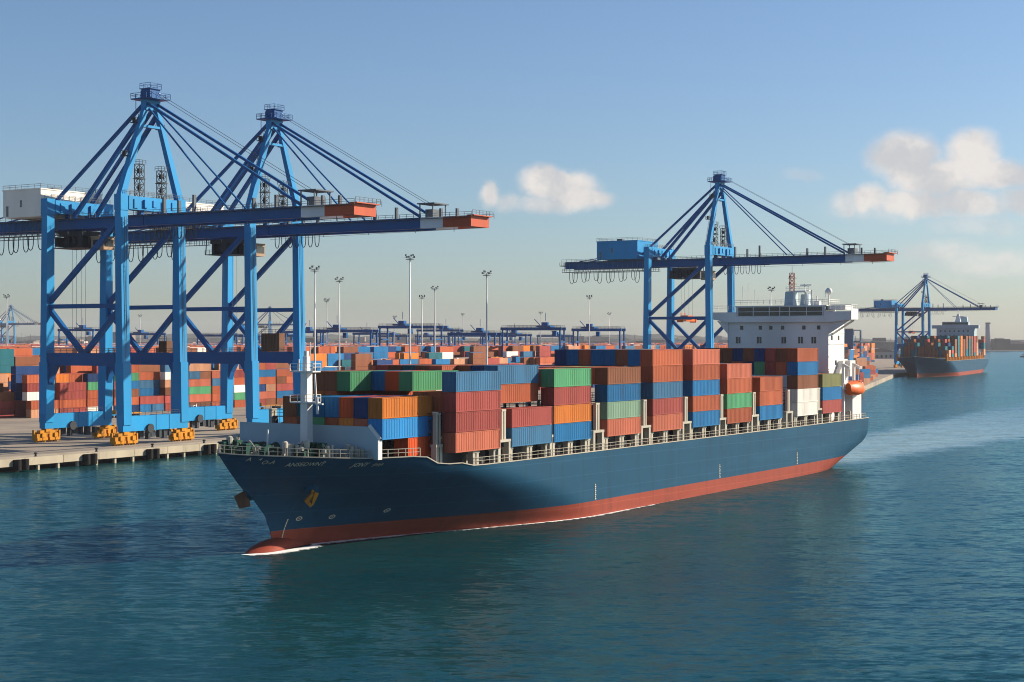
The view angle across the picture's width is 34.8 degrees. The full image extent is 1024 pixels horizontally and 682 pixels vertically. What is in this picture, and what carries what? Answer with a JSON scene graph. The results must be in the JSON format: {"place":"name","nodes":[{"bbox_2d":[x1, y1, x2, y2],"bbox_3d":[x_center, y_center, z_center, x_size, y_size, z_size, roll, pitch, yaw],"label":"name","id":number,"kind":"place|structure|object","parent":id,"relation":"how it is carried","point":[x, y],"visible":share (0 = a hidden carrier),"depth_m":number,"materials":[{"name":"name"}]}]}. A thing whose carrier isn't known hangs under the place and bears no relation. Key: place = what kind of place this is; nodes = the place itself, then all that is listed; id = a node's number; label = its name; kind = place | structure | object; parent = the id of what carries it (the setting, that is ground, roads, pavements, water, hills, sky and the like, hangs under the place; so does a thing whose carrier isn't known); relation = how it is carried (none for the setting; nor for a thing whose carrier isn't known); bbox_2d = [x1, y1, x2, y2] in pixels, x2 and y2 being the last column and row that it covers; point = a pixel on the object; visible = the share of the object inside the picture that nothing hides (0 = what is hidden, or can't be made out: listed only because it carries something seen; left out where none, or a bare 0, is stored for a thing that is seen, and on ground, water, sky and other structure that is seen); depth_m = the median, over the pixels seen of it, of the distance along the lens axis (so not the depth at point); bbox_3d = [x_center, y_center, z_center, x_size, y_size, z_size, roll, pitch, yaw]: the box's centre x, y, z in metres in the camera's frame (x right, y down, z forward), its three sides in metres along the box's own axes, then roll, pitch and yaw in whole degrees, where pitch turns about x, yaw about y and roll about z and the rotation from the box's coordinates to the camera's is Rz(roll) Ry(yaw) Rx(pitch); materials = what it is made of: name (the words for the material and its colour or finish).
{"place":"outdoors","nodes":[
{"label":"outdoors","id":0,"kind":"place"},
{"bbox_2d":[0,334,894,342],"bbox_3d":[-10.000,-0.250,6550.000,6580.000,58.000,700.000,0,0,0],"label":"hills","id":1,"kind":"structure","parent":0,"point":[333,338],"depth_m":6297.47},
{"bbox_2d":[0,351,1023,681],"bbox_3d":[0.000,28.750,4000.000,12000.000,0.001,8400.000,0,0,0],"label":"water","id":2,"kind":"structure","parent":0,"point":[888,547],"depth_m":196.07,"materials":[{"name":"liquid"}]},
{"bbox_2d":[0,439,239,471],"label":"quay wall","id":3,"kind":"structure","parent":2,"relation":"in","point":[18,463],"depth_m":383.50,"materials":[{"name":"concrete"}]},
{"bbox_2d":[242,499,678,554],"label":"foam","id":4,"kind":"object","parent":2,"relation":"on","point":[313,545],"visible":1,"depth_m":233.82,"materials":[{"name":"white"}]},
{"bbox_2d":[217,273,868,553],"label":"container ship","id":5,"kind":"object","parent":2,"relation":"on","point":[306,481],"visible":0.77,"depth_m":254.48,"materials":[{"name":"blue paint"}]},
{"bbox_2d":[283,416,299,423],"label":"shipping container","id":6,"kind":"object","parent":5,"relation":"on","point":[290,419],"visible":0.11,"depth_m":232.49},
{"bbox_2d":[283,395,299,415],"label":"shipping container","id":7,"kind":"object","parent":6,"relation":"on","point":[289,409],"visible":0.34,"depth_m":232.49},
{"bbox_2d":[313,417,324,424],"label":"shipping container","id":8,"kind":"object","parent":5,"relation":"on","point":[318,420],"visible":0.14,"depth_m":229.74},
{"bbox_2d":[312,394,374,416],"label":"shipping container","id":9,"kind":"object","parent":8,"relation":"on","point":[321,411],"visible":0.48,"depth_m":229.96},
{"bbox_2d":[325,417,338,424],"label":"shipping container","id":10,"kind":"object","parent":5,"relation":"on","point":[331,421],"visible":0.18,"depth_m":228.66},
{"bbox_2d":[325,394,377,417],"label":"shipping container","id":11,"kind":"object","parent":10,"relation":"on","point":[331,406],"visible":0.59,"depth_m":228.67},
{"bbox_2d":[339,418,352,425],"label":"shipping container","id":12,"kind":"object","parent":5,"relation":"on","point":[345,421],"visible":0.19,"depth_m":227.22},
{"bbox_2d":[339,395,394,417],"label":"shipping container","id":13,"kind":"object","parent":12,"relation":"on","point":[345,407],"visible":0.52,"depth_m":227.43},
{"bbox_2d":[353,418,367,426],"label":"shipping container","id":14,"kind":"object","parent":5,"relation":"on","point":[360,421],"visible":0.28,"depth_m":226.15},
{"bbox_2d":[353,395,414,418],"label":"shipping container","id":15,"kind":"object","parent":14,"relation":"on","point":[360,407],"visible":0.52,"depth_m":226.11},
{"bbox_2d":[337,370,394,390],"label":"shipping container","id":16,"kind":"object","parent":5,"relation":"on","point":[353,380],"visible":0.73,"depth_m":237.91,"materials":[{"name":"metal"}]},
{"bbox_2d":[371,370,413,390],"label":"shipping container","id":17,"kind":"object","parent":5,"relation":"on","point":[377,380],"visible":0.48,"depth_m":240.44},
{"bbox_2d":[385,370,432,390],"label":"shipping container","id":18,"kind":"object","parent":5,"relation":"on","point":[391,380],"visible":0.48,"depth_m":239.04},
{"bbox_2d":[394,436,430,456],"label":"shipping container","id":19,"kind":"object","parent":5,"relation":"on","point":[421,444],"visible":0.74,"depth_m":230.74,"materials":[{"name":"metal"}]},
{"bbox_2d":[368,416,431,439],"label":"shipping container","id":20,"kind":"object","parent":19,"relation":"on","point":[399,428],"visible":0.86,"depth_m":228.14,"materials":[{"name":"metal"}]},
{"bbox_2d":[368,395,431,418],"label":"shipping container","id":21,"kind":"object","parent":20,"relation":"on","point":[397,407],"visible":1,"depth_m":227.70,"materials":[{"name":"metal"}]},
{"bbox_2d":[399,370,457,390],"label":"shipping container","id":22,"kind":"object","parent":5,"relation":"on","point":[419,380],"visible":0.85,"depth_m":239.10,"materials":[{"name":"metal"}]},
{"bbox_2d":[427,391,441,411],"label":"shipping container","id":23,"kind":"object","parent":5,"relation":"on","point":[436,401],"visible":0.24,"depth_m":235.04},
{"bbox_2d":[441,429,499,452],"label":"shipping container","id":24,"kind":"object","parent":5,"relation":"on","point":[458,442],"visible":0.86,"depth_m":236.65,"materials":[{"name":"metal"}]},
{"bbox_2d":[442,410,500,432],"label":"shipping container","id":25,"kind":"object","parent":24,"relation":"on","point":[457,422],"visible":0.88,"depth_m":236.74,"materials":[{"name":"metal"}]},
{"bbox_2d":[442,390,500,411],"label":"shipping container","id":26,"kind":"object","parent":25,"relation":"on","point":[468,401],"visible":0.91,"depth_m":236.74,"materials":[{"name":"metal"}]},
{"bbox_2d":[442,371,500,391],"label":"shipping container","id":27,"kind":"object","parent":26,"relation":"on","point":[462,381],"visible":1,"depth_m":236.75,"materials":[{"name":"blue metal"}]},
{"bbox_2d":[501,383,537,402],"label":"shipping container","id":28,"kind":"object","parent":5,"relation":"on","point":[520,392],"visible":0.74,"depth_m":253.34,"materials":[{"name":"metal"}]},
{"bbox_2d":[484,365,537,383],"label":"shipping container","id":29,"kind":"object","parent":28,"relation":"on","point":[514,374],"visible":0.83,"depth_m":252.40,"materials":[{"name":"blue metal"}]},
{"bbox_2d":[501,425,551,446],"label":"shipping container","id":30,"kind":"object","parent":5,"relation":"on","point":[529,435],"visible":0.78,"depth_m":250.99,"materials":[{"name":"blue metal"}]},
{"bbox_2d":[501,406,551,427],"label":"shipping container","id":31,"kind":"object","parent":30,"relation":"on","point":[527,416],"visible":0.93,"depth_m":250.93,"materials":[{"name":"metal"}]},
{"bbox_2d":[555,349,565,364],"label":"shipping container","id":32,"kind":"object","parent":5,"relation":"on","point":[560,356],"visible":0.36,"depth_m":297.08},
{"bbox_2d":[553,421,590,442],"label":"shipping container","id":33,"kind":"object","parent":5,"relation":"on","point":[572,431],"visible":0.71,"depth_m":262.45,"materials":[{"name":"metal"}]},
{"bbox_2d":[544,403,590,423],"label":"shipping container","id":34,"kind":"object","parent":33,"relation":"on","point":[571,413],"visible":0.78,"depth_m":262.19,"materials":[{"name":"metal"}]},
{"bbox_2d":[541,386,590,405],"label":"shipping container","id":35,"kind":"object","parent":34,"relation":"on","point":[555,396],"visible":0.94,"depth_m":260.56,"materials":[{"name":"metal"}]},
{"bbox_2d":[541,368,590,386],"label":"shipping container","id":36,"kind":"object","parent":35,"relation":"on","point":[564,377],"visible":1,"depth_m":260.87,"materials":[{"name":"metal"}]},
{"bbox_2d":[566,349,583,364],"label":"shipping container","id":37,"kind":"object","parent":5,"relation":"on","point":[572,356],"visible":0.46,"depth_m":295.91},
{"bbox_2d":[579,349,599,364],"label":"shipping container","id":38,"kind":"object","parent":5,"relation":"on","point":[584,356],"visible":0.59,"depth_m":294.49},
{"bbox_2d":[591,349,615,365],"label":"shipping container","id":39,"kind":"object","parent":5,"relation":"on","point":[596,357],"visible":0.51,"depth_m":293.21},
{"bbox_2d":[603,349,631,365],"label":"shipping container","id":40,"kind":"object","parent":5,"relation":"on","point":[608,357],"visible":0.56,"depth_m":291.99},
{"bbox_2d":[595,417,640,436],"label":"shipping container","id":41,"kind":"object","parent":5,"relation":"on","point":[620,426],"visible":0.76,"depth_m":276.89,"materials":[{"name":"metal"}]},
{"bbox_2d":[595,400,639,418],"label":"shipping container","id":42,"kind":"object","parent":41,"relation":"on","point":[618,409],"visible":0.85,"depth_m":276.55,"materials":[{"name":"metal"}]},
{"bbox_2d":[595,383,639,401],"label":"shipping container","id":43,"kind":"object","parent":42,"relation":"on","point":[616,392],"visible":0.94,"depth_m":275.92,"materials":[{"name":"metal"}]},
{"bbox_2d":[595,366,640,384],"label":"shipping container","id":44,"kind":"object","parent":43,"relation":"on","point":[615,375],"visible":1,"depth_m":275.86,"materials":[{"name":"metal"}]},
{"bbox_2d":[615,349,647,365],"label":"shipping container","id":45,"kind":"object","parent":5,"relation":"on","point":[621,357],"visible":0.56,"depth_m":290.65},
{"bbox_2d":[628,349,663,365],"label":"shipping container","id":46,"kind":"object","parent":5,"relation":"on","point":[633,357],"visible":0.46,"depth_m":289.36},
{"bbox_2d":[640,413,682,431],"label":"shipping container","id":47,"kind":"object","parent":5,"relation":"on","point":[665,422],"visible":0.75,"depth_m":291.85,"materials":[{"name":"metal"}]},
{"bbox_2d":[640,397,682,414],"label":"shipping container","id":48,"kind":"object","parent":47,"relation":"on","point":[660,406],"visible":0.78,"depth_m":291.44,"materials":[{"name":"metal"}]},
{"bbox_2d":[640,381,682,398],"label":"shipping container","id":49,"kind":"object","parent":48,"relation":"on","point":[656,390],"visible":0.94,"depth_m":290.33,"materials":[{"name":"blue metal"}]},
{"bbox_2d":[640,365,682,381],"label":"shipping container","id":50,"kind":"object","parent":49,"relation":"on","point":[669,373],"visible":0.95,"depth_m":290.64,"materials":[{"name":"metal"}]},
{"bbox_2d":[640,349,681,365],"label":"shipping container","id":51,"kind":"object","parent":50,"relation":"on","point":[665,357],"visible":1,"depth_m":290.38,"materials":[{"name":"metal"}]},
{"bbox_2d":[684,410,719,427],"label":"shipping container","id":52,"kind":"object","parent":5,"relation":"on","point":[704,418],"visible":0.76,"depth_m":306.10,"materials":[{"name":"metal"}]},
{"bbox_2d":[683,395,719,411],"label":"shipping container","id":53,"kind":"object","parent":52,"relation":"on","point":[703,403],"visible":0.77,"depth_m":305.66,"materials":[{"name":"metal"}]},
{"bbox_2d":[683,379,719,395],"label":"shipping container","id":54,"kind":"object","parent":53,"relation":"on","point":[699,387],"visible":0.89,"depth_m":304.98,"materials":[{"name":"metal"}]},
{"bbox_2d":[683,364,719,380],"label":"shipping container","id":55,"kind":"object","parent":54,"relation":"on","point":[703,372],"visible":0.92,"depth_m":305.00,"materials":[{"name":"metal"}]},
{"bbox_2d":[682,349,719,364],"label":"shipping container","id":56,"kind":"object","parent":55,"relation":"on","point":[699,356],"visible":0.97,"depth_m":304.51,"materials":[{"name":"metal"}]},
{"bbox_2d":[720,407,751,423],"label":"shipping container","id":57,"kind":"object","parent":5,"relation":"on","point":[737,415],"visible":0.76,"depth_m":319.55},
{"bbox_2d":[723,392,751,408],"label":"shipping container","id":58,"kind":"object","parent":57,"relation":"on","point":[736,400],"visible":0.73,"depth_m":319.35,"materials":[{"name":"metal"}]},
{"bbox_2d":[720,378,751,393],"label":"shipping container","id":59,"kind":"object","parent":58,"relation":"on","point":[736,385],"visible":0.78,"depth_m":318.79,"materials":[{"name":"metal"}]},
{"bbox_2d":[720,363,751,378],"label":"shipping container","id":60,"kind":"object","parent":59,"relation":"on","point":[735,370],"visible":0.91,"depth_m":318.94,"materials":[{"name":"metal"}]},
{"bbox_2d":[756,404,782,419],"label":"shipping container","id":61,"kind":"object","parent":5,"relation":"on","point":[766,412],"visible":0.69,"depth_m":333.81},
{"bbox_2d":[752,390,782,405],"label":"shipping container","id":62,"kind":"object","parent":61,"relation":"on","point":[764,398],"visible":0.76,"depth_m":333.38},
{"bbox_2d":[752,376,782,391],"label":"shipping container","id":63,"kind":"object","parent":62,"relation":"on","point":[768,383],"visible":0.89,"depth_m":332.33,"materials":[{"name":"metal"}]},
{"bbox_2d":[787,401,817,415],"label":"shipping container","id":64,"kind":"object","parent":5,"relation":"on","point":[804,408],"visible":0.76,"depth_m":350.01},
{"bbox_2d":[787,388,817,402],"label":"shipping container","id":65,"kind":"object","parent":64,"relation":"on","point":[803,395],"visible":0.88,"depth_m":349.45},
{"bbox_2d":[787,375,817,388],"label":"shipping container","id":66,"kind":"object","parent":65,"relation":"on","point":[801,381],"visible":0.92,"depth_m":348.94,"materials":[{"name":"metal"}]},
{"bbox_2d":[787,361,817,374],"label":"shipping container","id":67,"kind":"object","parent":66,"relation":"on","point":[804,368],"visible":0.95,"depth_m":348.93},
{"bbox_2d":[787,348,817,361],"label":"shipping container","id":68,"kind":"object","parent":67,"relation":"on","point":[801,354],"visible":1,"depth_m":348.75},
{"bbox_2d":[820,399,841,413],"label":"shipping container","id":69,"kind":"object","parent":5,"relation":"on","point":[830,406],"visible":0.69,"depth_m":364.06,"materials":[{"name":"metal"}]},
{"bbox_2d":[818,386,841,400],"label":"shipping container","id":70,"kind":"object","parent":69,"relation":"on","point":[830,393],"visible":0.81,"depth_m":363.44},
{"bbox_2d":[815,373,841,386],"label":"shipping container","id":71,"kind":"object","parent":70,"relation":"on","point":[830,380],"visible":0.88,"depth_m":363.62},
{"bbox_2d":[845,380,864,395],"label":"lifeboat","id":72,"kind":"object","parent":5,"relation":"hanging from","point":[855,387],"visible":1,"depth_m":373.99,"materials":[{"name":"orange plastic"}]},
{"bbox_2d":[896,314,987,376],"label":"moored ship","id":73,"kind":"object","parent":2,"relation":"on","point":[915,366],"visible":0.86,"depth_m":1355.85,"materials":[{"name":"blue paint"}]},
{"bbox_2d":[0,349,1023,456],"bbox_3d":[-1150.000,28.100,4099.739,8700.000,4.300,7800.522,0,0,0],"label":"ground","id":74,"kind":"structure","parent":0,"point":[16,432],"depth_m":448.52,"materials":[{"name":"concrete"}]},
{"bbox_2d":[0,305,39,342],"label":"ship to shore crane","id":75,"kind":"object","parent":74,"relation":"on","point":[11,323],"visible":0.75,"depth_m":2946.78,"materials":[{"name":"blue paint"}]},
{"bbox_2d":[58,407,86,412],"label":"shipping container","id":76,"kind":"object","parent":74,"relation":"on","point":[82,409],"visible":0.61,"depth_m":566.14,"materials":[{"name":"metal"}]},
{"bbox_2d":[59,399,85,407],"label":"shipping container","id":77,"kind":"object","parent":76,"relation":"on","point":[69,403],"visible":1,"depth_m":565.22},
{"bbox_2d":[55,390,85,399],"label":"shipping container","id":78,"kind":"object","parent":77,"relation":"on","point":[64,395],"visible":0.99,"depth_m":564.29,"materials":[{"name":"metal"}]},
{"bbox_2d":[57,324,98,344],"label":"yard gantry crane","id":79,"kind":"object","parent":74,"relation":"on","point":[82,328],"visible":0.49,"depth_m":1247.35,"materials":[{"name":"blue paint"}]},
{"bbox_2d":[7,428,239,444],"bbox_3d":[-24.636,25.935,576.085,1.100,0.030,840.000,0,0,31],"label":"rail track","id":80,"kind":"structure","parent":74,"relation":"on","point":[94,438],"depth_m":425.60,"materials":[{"name":"metal"}]},
{"bbox_2d":[0,82,380,445],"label":"ship to shore crane","id":81,"kind":"object","parent":80,"relation":"on","point":[75,219],"visible":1,"depth_m":419.63,"materials":[{"name":"blue paint"}]},
{"bbox_2d":[152,403,163,411],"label":"shipping container","id":82,"kind":"object","parent":74,"relation":"on","point":[160,407],"visible":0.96,"depth_m":601.10,"materials":[{"name":"blue metal"}]},
{"bbox_2d":[139,396,163,403],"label":"shipping container","id":83,"kind":"object","parent":82,"relation":"on","point":[151,399],"visible":1,"depth_m":598.26,"materials":[{"name":"metal"}]},
{"bbox_2d":[189,401,210,405],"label":"shipping container","id":84,"kind":"object","parent":74,"relation":"on","point":[203,402],"visible":0.47,"depth_m":621.08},
{"bbox_2d":[189,394,210,401],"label":"shipping container","id":85,"kind":"object","parent":84,"relation":"on","point":[198,397],"visible":0.84,"depth_m":620.13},
{"bbox_2d":[189,386,210,393],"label":"shipping container","id":86,"kind":"object","parent":85,"relation":"on","point":[200,390],"visible":0.84,"depth_m":620.71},
{"bbox_2d":[243,307,306,341],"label":"ship to shore crane","id":87,"kind":"object","parent":74,"relation":"on","point":[269,325],"visible":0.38,"depth_m":3046.82,"materials":[{"name":"blue paint"}]},
{"bbox_2d":[94,104,492,431],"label":"ship to shore crane","id":88,"kind":"object","parent":74,"relation":"on","point":[228,242],"visible":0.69,"depth_m":453.60,"materials":[{"name":"blue paint"}]},
{"bbox_2d":[315,321,378,345],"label":"yard gantry crane","id":89,"kind":"object","parent":74,"relation":"on","point":[334,328],"visible":0.69,"depth_m":956.43,"materials":[{"name":"blue paint"}]},
{"bbox_2d":[405,254,414,363],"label":"light mast","id":90,"kind":"object","parent":74,"relation":"on","point":[409,259],"visible":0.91,"depth_m":601.79,"materials":[{"name":"metal"}]},
{"bbox_2d":[378,312,443,345],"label":"yard gantry crane","id":91,"kind":"object","parent":74,"relation":"on","point":[402,324],"visible":0.58,"depth_m":978.49,"materials":[{"name":"blue paint"}]},
{"bbox_2d":[416,323,463,344],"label":"yard gantry crane","id":92,"kind":"object","parent":74,"relation":"on","point":[446,329],"visible":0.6,"depth_m":1296.95,"materials":[{"name":"blue paint"}]},
{"bbox_2d":[447,325,501,345],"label":"yard gantry crane","id":93,"kind":"object","parent":74,"relation":"on","point":[479,331],"visible":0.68,"depth_m":1006.23,"materials":[{"name":"blue paint"}]},
{"bbox_2d":[0,336,984,417],"bbox_3d":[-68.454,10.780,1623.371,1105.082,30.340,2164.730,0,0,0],"label":"yard containers","id":94,"kind":"object","parent":74,"relation":"on","point":[18,361],"visible":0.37,"depth_m":838.71,"materials":[{"name":"metal"}]},
{"bbox_2d":[481,323,531,344],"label":"yard gantry crane","id":95,"kind":"object","parent":74,"relation":"on","point":[513,333],"visible":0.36,"depth_m":1255.13,"materials":[{"name":"blue paint"}]},
{"bbox_2d":[500,313,565,356],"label":"yard gantry crane","id":96,"kind":"object","parent":74,"relation":"on","point":[544,326],"visible":0.69,"depth_m":926.80,"materials":[{"name":"blue paint"}]},
{"bbox_2d":[571,321,625,348],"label":"yard gantry crane","id":97,"kind":"object","parent":74,"relation":"on","point":[605,328],"visible":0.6,"depth_m":1007.46,"materials":[{"name":"blue paint"}]},
{"bbox_2d":[559,170,897,348],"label":"ship to shore crane","id":98,"kind":"object","parent":74,"relation":"on","point":[647,256],"visible":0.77,"depth_m":633.90,"materials":[{"name":"blue paint"}]},
{"bbox_2d":[844,329,854,348],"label":"office tower","id":99,"kind":"structure","parent":74,"relation":"on","point":[848,337],"depth_m":1743.37,"materials":[{"name":"glass"}]},
{"bbox_2d":[858,273,997,367],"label":"ship to shore crane","id":100,"kind":"object","parent":74,"relation":"on","point":[885,306],"visible":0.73,"depth_m":1582.17,"materials":[{"name":"blue paint"}]},
{"bbox_2d":[0,332,1023,349],"bbox_3d":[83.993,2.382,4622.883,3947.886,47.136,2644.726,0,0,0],"label":"distant shoreline","id":101,"kind":"structure","parent":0,"point":[996,344],"depth_m":4686.03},
{"bbox_2d":[0,0,1023,339],"label":"sky","id":102,"kind":"structure","parent":0,"point":[898,125],"materials":[{"name":"blue"}]},
{"bbox_2d":[875,348,899,358],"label":"warehouse","id":103,"kind":"structure","parent":0,"point":[880,353],"depth_m":2388.32,"materials":[{"name":"white metal"}]},
{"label":"shipping container","id":104,"kind":"object","parent":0,"visible":0},
{"bbox_2d":[323,390,384,394],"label":"shipping container","id":105,"kind":"object","parent":104,"relation":"on","point":[352,392],"visible":0.17,"depth_m":241.43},
{"bbox_2d":[323,370,374,390],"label":"shipping container","id":106,"kind":"object","parent":105,"relation":"on","point":[329,380],"visible":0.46,"depth_m":238.65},
{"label":"shipping container","id":107,"kind":"object","parent":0,"visible":0},
{"bbox_2d":[312,391,322,394],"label":"shipping container","id":108,"kind":"object","parent":107,"relation":"on","point":[318,392],"visible":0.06,"depth_m":239.81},
{"bbox_2d":[312,370,355,390],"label":"shipping container","id":109,"kind":"object","parent":108,"relation":"on","point":[319,380],"visible":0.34,"depth_m":239.86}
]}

